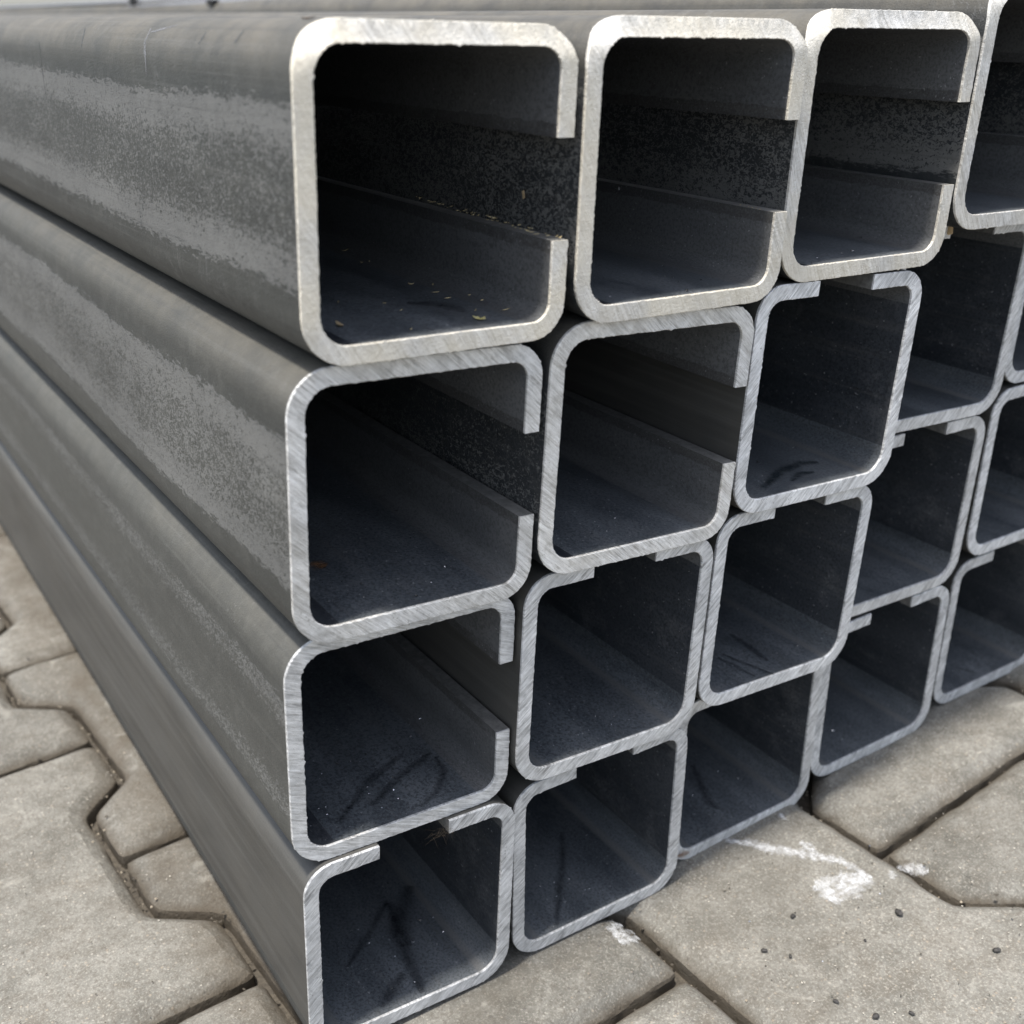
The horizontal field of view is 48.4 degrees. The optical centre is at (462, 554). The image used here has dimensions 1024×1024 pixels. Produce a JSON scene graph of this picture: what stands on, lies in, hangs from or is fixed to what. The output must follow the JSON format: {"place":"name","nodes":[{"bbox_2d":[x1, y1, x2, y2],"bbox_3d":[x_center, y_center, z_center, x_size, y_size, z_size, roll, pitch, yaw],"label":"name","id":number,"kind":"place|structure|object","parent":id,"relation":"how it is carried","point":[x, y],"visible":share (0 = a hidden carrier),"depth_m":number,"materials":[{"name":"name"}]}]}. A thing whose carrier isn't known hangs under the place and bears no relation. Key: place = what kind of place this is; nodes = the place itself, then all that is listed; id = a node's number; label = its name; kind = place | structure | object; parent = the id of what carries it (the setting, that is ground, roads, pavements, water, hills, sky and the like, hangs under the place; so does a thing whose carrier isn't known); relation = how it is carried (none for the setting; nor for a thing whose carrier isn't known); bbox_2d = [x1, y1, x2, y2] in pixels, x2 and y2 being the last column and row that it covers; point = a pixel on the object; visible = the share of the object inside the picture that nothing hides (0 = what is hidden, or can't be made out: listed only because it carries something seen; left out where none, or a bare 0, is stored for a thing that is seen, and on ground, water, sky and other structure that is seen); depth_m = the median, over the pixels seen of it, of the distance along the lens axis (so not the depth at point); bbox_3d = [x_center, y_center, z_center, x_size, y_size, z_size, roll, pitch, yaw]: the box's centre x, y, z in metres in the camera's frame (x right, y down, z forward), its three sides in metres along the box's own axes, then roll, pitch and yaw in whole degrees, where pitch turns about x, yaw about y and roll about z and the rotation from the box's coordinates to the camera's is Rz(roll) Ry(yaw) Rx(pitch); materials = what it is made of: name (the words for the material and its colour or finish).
{"place":"outdoors","nodes":[
{"label":"outdoors","id":0,"kind":"place"},
{"bbox_2d":[0,0,104,4],"label":"sky","id":1,"kind":"structure","parent":0,"point":[2,2],"materials":[{"name":"white"}]},
{"bbox_2d":[0,524,1023,1023],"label":"pavement","id":2,"kind":"structure","parent":0,"point":[696,918],"depth_m":0.69,"materials":[{"name":"concrete"}]},
{"bbox_2d":[0,441,514,1023],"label":"steel channel","id":3,"kind":"object","parent":2,"relation":"on","point":[302,919],"visible":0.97,"depth_m":0.65,"materials":[{"name":"grey metal"}]},
{"bbox_2d":[0,327,514,861],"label":"steel channel","id":4,"kind":"object","parent":3,"relation":"on","point":[238,653],"visible":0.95,"depth_m":0.61,"materials":[{"name":"grey metal"}]},
{"bbox_2d":[0,184,542,642],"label":"steel channel","id":5,"kind":"object","parent":4,"relation":"on","point":[261,458],"visible":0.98,"depth_m":0.55,"materials":[{"name":"grey metal"}]},
{"bbox_2d":[0,17,578,365],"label":"steel channel","id":6,"kind":"object","parent":5,"relation":"on","point":[181,149],"visible":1,"depth_m":0.49,"materials":[{"name":"grey metal"}]},
{"bbox_2d":[419,197,560,237],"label":"straw litter","id":7,"kind":"object","parent":6,"relation":"on","point":[489,216],"visible":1,"depth_m":0.51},
{"bbox_2d":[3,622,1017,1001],"bbox_3d":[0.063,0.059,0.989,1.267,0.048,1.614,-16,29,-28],"label":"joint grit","id":8,"kind":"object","parent":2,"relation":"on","point":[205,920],"visible":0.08,"depth_m":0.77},
{"bbox_2d":[1,589,1020,1023],"bbox_3d":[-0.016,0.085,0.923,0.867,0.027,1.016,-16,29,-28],"label":"grit","id":9,"kind":"object","parent":2,"relation":"on","point":[729,887],"visible":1,"depth_m":0.70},
{"bbox_2d":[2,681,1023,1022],"bbox_3d":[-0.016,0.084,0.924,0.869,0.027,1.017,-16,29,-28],"label":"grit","id":10,"kind":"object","parent":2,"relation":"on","point":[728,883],"visible":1,"depth_m":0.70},
{"bbox_2d":[497,728,687,951],"bbox_3d":[-1.486,-0.933,2.961,0.121,0.120,6.001,-16,29,-28],"label":"steel channel","id":11,"kind":"object","parent":2,"relation":"on","point":[622,810],"visible":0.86,"depth_m":0.69,"materials":[{"name":"grey metal"}]},
{"bbox_2d":[400,540,712,780],"bbox_3d":[-1.485,-1.042,2.904,0.121,0.121,6.001,-13,28,-29],"label":"steel channel","id":12,"kind":"object","parent":11,"relation":"on","point":[621,641],"visible":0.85,"depth_m":0.64,"materials":[{"name":"grey metal"}]},
{"bbox_2d":[324,305,754,573],"bbox_3d":[-1.477,-1.151,2.852,0.120,0.122,6.001,-12,28,-29],"label":"steel channel","id":13,"kind":"object","parent":12,"relation":"on","point":[686,485],"visible":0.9,"depth_m":0.58,"materials":[{"name":"grey metal"}]},
{"bbox_2d":[0,15,807,323],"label":"steel channel","id":14,"kind":"object","parent":13,"relation":"on","point":[728,253],"visible":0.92,"depth_m":0.53,"materials":[{"name":"grey metal"}]},
{"bbox_2d":[677,669,822,859],"bbox_3d":[-1.385,-0.966,3.021,0.127,0.120,6.013,-17,30,-27],"label":"steel channel","id":15,"kind":"object","parent":2,"relation":"on","point":[761,742],"visible":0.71,"depth_m":0.76,"materials":[{"name":"grey metal"}]},
{"bbox_2d":[308,203,999,997],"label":"steel dust","id":16,"kind":"object","parent":15,"relation":"on","point":[412,781],"visible":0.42,"depth_m":0.61,"materials":[{"name":"grey metal"}]},
{"bbox_2d":[336,187,974,920],"bbox_3d":[0.162,-0.023,0.698,0.545,0.394,0.146,-16,29,-28],"label":"steel swarf","id":17,"kind":"object","parent":15,"relation":"on","point":[532,739],"visible":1,"depth_m":0.63,"materials":[{"name":"grey metal"}]},
{"bbox_2d":[695,486,871,705],"bbox_3d":[-1.379,-1.073,2.963,0.122,0.120,6.001,-13,28,-29],"label":"steel channel","id":18,"kind":"object","parent":15,"relation":"on","point":[782,578],"visible":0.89,"depth_m":0.70,"materials":[{"name":"grey metal"}]},
{"bbox_2d":[564,269,921,512],"bbox_3d":[-1.372,-1.182,2.910,0.121,0.120,6.001,-13,28,-29],"label":"steel channel","id":19,"kind":"object","parent":18,"relation":"on","point":[822,351],"visible":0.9,"depth_m":0.64,"materials":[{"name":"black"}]},
{"bbox_2d":[0,8,979,281],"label":"steel channel","id":20,"kind":"object","parent":19,"relation":"on","point":[876,222],"visible":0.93,"depth_m":0.59,"materials":[{"name":"grey metal"}]},
{"bbox_2d":[733,816,871,899],"bbox_3d":[0.212,0.192,0.710,0.053,0.003,0.088,-16,29,-28],"label":"paint mark","id":21,"kind":"object","parent":2,"relation":"on","point":[815,858],"visible":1,"depth_m":0.71,"materials":[{"name":"white paint"}]},
{"bbox_2d":[872,1013,879,1018],"bbox_3d":[0.220,0.245,0.605,0.005,0.002,0.004,-24,34,-39],"label":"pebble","id":22,"kind":"object","parent":2,"relation":"on","point":[875,1015],"visible":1,"depth_m":0.60,"materials":[{"name":"grey stone"}]},
{"bbox_2d":[810,585,948,775],"bbox_3d":[-1.280,-1.010,3.087,0.122,0.120,6.001,-17,30,-27],"label":"steel channel","id":23,"kind":"object","parent":2,"relation":"on","point":[878,676],"visible":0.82,"depth_m":0.82,"materials":[{"name":"grey metal"}]},
{"bbox_2d":[851,416,984,616],"bbox_3d":[-1.280,-1.120,3.035,0.121,0.120,6.001,-14,29,-28],"label":"steel channel","id":24,"kind":"object","parent":23,"relation":"on","point":[921,486],"visible":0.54,"depth_m":0.77,"materials":[{"name":"grey metal"}]},
{"bbox_2d":[895,224,1023,432],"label":"steel channel","id":25,"kind":"object","parent":24,"relation":"on","point":[972,283],"visible":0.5,"depth_m":0.71,"materials":[{"name":"grey metal"}]},
{"bbox_2d":[0,0,1023,229],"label":"steel channel","id":26,"kind":"object","parent":25,"relation":"on","point":[947,142],"visible":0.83,"depth_m":0.64,"materials":[{"name":"grey metal"}]},
{"bbox_2d":[0,0,186,7],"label":"strapping band","id":27,"kind":"object","parent":26,"relation":"on","point":[74,3],"visible":0.94,"depth_m":1.88,"materials":[{"name":"grey metal"}]},
{"bbox_2d":[129,0,140,5],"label":"strap clip","id":28,"kind":"object","parent":26,"relation":"on","point":[133,2],"visible":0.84,"depth_m":1.64,"materials":[{"name":"black plastic"}]},
{"bbox_2d":[127,0,243,7],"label":"strapping band","id":29,"kind":"object","parent":26,"relation":"on","point":[169,4],"visible":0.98,"depth_m":1.51,"materials":[{"name":"grey metal"}]},
{"bbox_2d":[206,0,218,4],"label":"strap clip","id":30,"kind":"object","parent":26,"relation":"on","point":[211,2],"visible":1,"depth_m":1.38,"materials":[{"name":"black plastic"}]},
{"bbox_2d":[947,226,952,234],"bbox_3d":[0.272,-0.183,0.636,0.006,0.011,0.007,-16,29,-28],"label":"wood scrap","id":31,"kind":"object","parent":25,"relation":"on","point":[950,231],"visible":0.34,"depth_m":0.63,"materials":[{"name":"brown wood"}]},
{"bbox_2d":[895,908,902,915],"bbox_3d":[0.256,0.210,0.667,0.004,0.002,0.006,-8,27,-14],"label":"pebble","id":32,"kind":"object","parent":2,"relation":"on","point":[899,912],"visible":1,"depth_m":0.67,"materials":[{"name":"grey stone"}]},
{"bbox_2d":[931,539,1023,702],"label":"steel channel","id":33,"kind":"object","parent":2,"relation":"on","point":[985,614],"visible":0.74,"depth_m":0.89,"materials":[{"name":"grey metal"}]},
{"bbox_2d":[961,380,1023,554],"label":"steel channel","id":34,"kind":"object","parent":33,"relation":"on","point":[995,518],"visible":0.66,"depth_m":0.83,"materials":[{"name":"grey metal"}]},
{"bbox_2d":[1003,289,1023,382],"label":"steel channel","id":35,"kind":"object","parent":34,"relation":"on","point":[1014,371],"visible":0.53,"depth_m":0.73,"materials":[{"name":"grey metal"}]},
{"bbox_2d":[0,0,1023,135],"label":"steel channel","id":36,"kind":"object","parent":35,"relation":"on","point":[1002,111],"visible":0.05,"depth_m":0.69,"materials":[{"name":"grey metal"}]},
{"bbox_2d":[992,947,1000,951],"bbox_3d":[0.300,0.222,0.639,0.005,0.002,0.003,-6,26,-11],"label":"pebble","id":37,"kind":"object","parent":2,"relation":"on","point":[997,949],"visible":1,"depth_m":0.64,"materials":[{"name":"grey stone"}]}
]}

